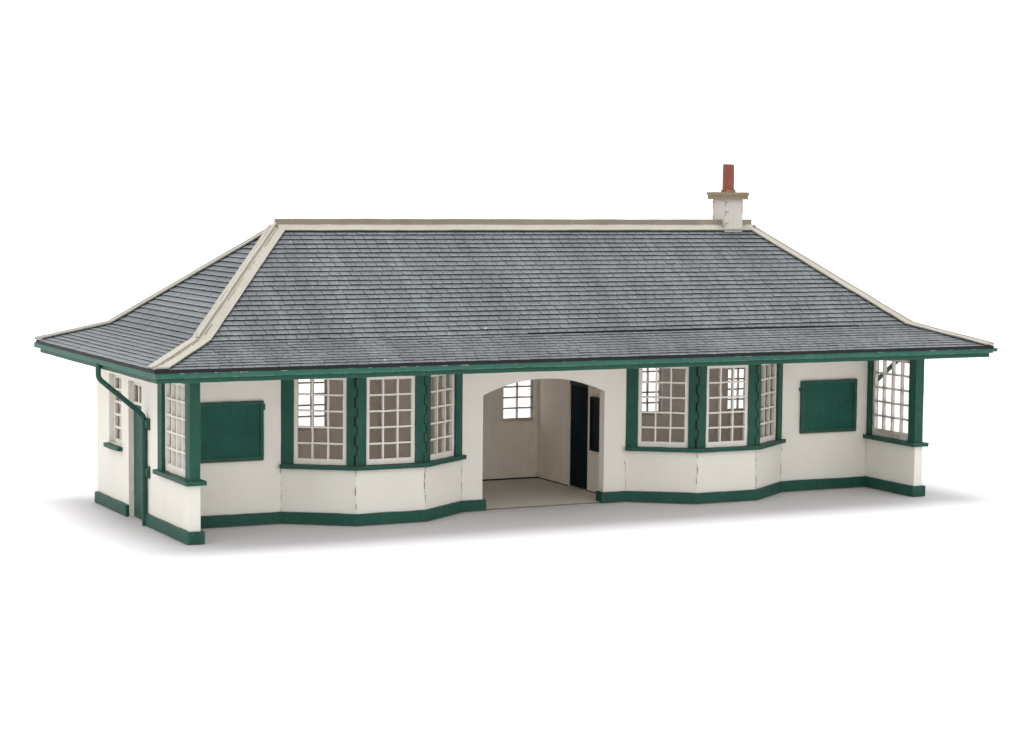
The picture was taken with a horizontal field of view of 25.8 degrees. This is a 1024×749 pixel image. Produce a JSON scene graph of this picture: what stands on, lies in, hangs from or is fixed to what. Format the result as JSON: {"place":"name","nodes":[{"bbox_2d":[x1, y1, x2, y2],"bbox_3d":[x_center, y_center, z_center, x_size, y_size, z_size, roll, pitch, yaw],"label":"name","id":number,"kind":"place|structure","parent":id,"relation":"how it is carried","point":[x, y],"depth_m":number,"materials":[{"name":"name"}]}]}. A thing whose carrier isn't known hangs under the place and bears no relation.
{"place":"outdoors","nodes":[
{"label":"outdoors","id":0,"kind":"place"},
{"bbox_2d":[0,184,1023,748],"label":"ground","id":1,"kind":"structure","parent":0,"point":[854,618],"depth_m":0.51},
{"bbox_2d":[0,0,1023,192],"label":"sky","id":2,"kind":"structure","parent":0,"point":[794,95],"materials":[{"name":"white"}]},
{"bbox_2d":[34,164,997,544],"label":"model station building","id":3,"kind":"structure","parent":0,"point":[416,346],"depth_m":0.60,"materials":[{"name":"white paint"}]},
{"bbox_2d":[114,375,121,444],"bbox_3d":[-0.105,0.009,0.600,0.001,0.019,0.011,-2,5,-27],"label":"window","id":4,"kind":"structure","parent":3,"relation":"in","point":[118,440],"depth_m":0.60,"materials":[{"name":"white wood"}]},
{"bbox_2d":[134,404,141,518],"bbox_3d":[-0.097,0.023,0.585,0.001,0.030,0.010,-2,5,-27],"label":"door","id":5,"kind":"structure","parent":3,"relation":"in","point":[137,419],"depth_m":0.59,"materials":[{"name":"green paint"}]},
{"bbox_2d":[165,383,184,477],"bbox_3d":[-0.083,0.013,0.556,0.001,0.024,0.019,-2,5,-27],"label":"window","id":6,"kind":"structure","parent":3,"relation":"in","point":[174,467],"depth_m":0.56,"materials":[{"name":"beige wood"}]},
{"bbox_2d":[298,379,326,429],"bbox_3d":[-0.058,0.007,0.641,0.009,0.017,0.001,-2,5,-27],"label":"window","id":7,"kind":"structure","parent":3,"relation":"in","point":[325,381],"depth_m":0.64,"materials":[{"name":"white wood"}]},
{"bbox_2d":[294,378,346,464],"bbox_3d":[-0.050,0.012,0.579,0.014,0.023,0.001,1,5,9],"label":"window","id":8,"kind":"structure","parent":3,"relation":"in","point":[318,461],"depth_m":0.58,"materials":[{"name":"beige wood"}]},
{"bbox_2d":[366,376,414,464],"bbox_3d":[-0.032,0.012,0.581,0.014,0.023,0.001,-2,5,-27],"label":"window","id":9,"kind":"structure","parent":3,"relation":"in","point":[397,460],"depth_m":0.58,"materials":[{"name":"white wood"}]},
{"bbox_2d":[431,374,454,459],"bbox_3d":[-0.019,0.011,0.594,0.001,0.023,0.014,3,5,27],"label":"window","id":10,"kind":"structure","parent":3,"relation":"in","point":[437,455],"depth_m":0.60,"materials":[{"name":"white wood"}]},
{"bbox_2d":[503,380,532,420],"bbox_3d":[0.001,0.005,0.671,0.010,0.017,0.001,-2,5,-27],"label":"window","id":11,"kind":"structure","parent":3,"relation":"in","point":[516,407],"depth_m":0.67,"materials":[{"name":"white wood"}]},
{"bbox_2d":[570,380,587,488],"bbox_3d":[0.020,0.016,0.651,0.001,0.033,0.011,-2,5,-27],"label":"porch door","id":12,"kind":"structure","parent":3,"relation":"in","point":[579,391],"depth_m":0.65,"materials":[{"name":"paint"}]},
{"bbox_2d":[642,368,660,414],"bbox_3d":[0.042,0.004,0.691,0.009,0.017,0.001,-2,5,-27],"label":"window","id":13,"kind":"structure","parent":3,"relation":"in","point":[647,391],"depth_m":0.69,"materials":[{"name":"white wood"}]},
{"bbox_2d":[638,367,688,447],"bbox_3d":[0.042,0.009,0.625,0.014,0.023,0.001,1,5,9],"label":"window","id":14,"kind":"structure","parent":3,"relation":"in","point":[641,443],"depth_m":0.62,"materials":[{"name":"white wood"}]},
{"bbox_2d":[706,365,748,447],"bbox_3d":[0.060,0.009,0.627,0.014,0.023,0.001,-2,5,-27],"label":"window","id":15,"kind":"structure","parent":3,"relation":"in","point":[743,442],"depth_m":0.63,"materials":[{"name":"white wood"}]},
{"bbox_2d":[728,368,743,410],"bbox_3d":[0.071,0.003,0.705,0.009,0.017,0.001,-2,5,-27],"label":"window","id":16,"kind":"structure","parent":3,"relation":"in","point":[737,389],"depth_m":0.71,"materials":[{"name":"white wood"}]},
{"bbox_2d":[760,364,776,442],"bbox_3d":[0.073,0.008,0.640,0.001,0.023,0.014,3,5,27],"label":"window","id":17,"kind":"structure","parent":3,"relation":"in","point":[768,437],"depth_m":0.64,"materials":[{"name":"white wood"}]},
{"bbox_2d":[872,360,908,440],"bbox_3d":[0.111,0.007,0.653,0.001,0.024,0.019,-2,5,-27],"label":"window","id":18,"kind":"structure","parent":3,"relation":"in","point":[890,433],"depth_m":0.65,"materials":[{"name":"white wood"}]}
]}

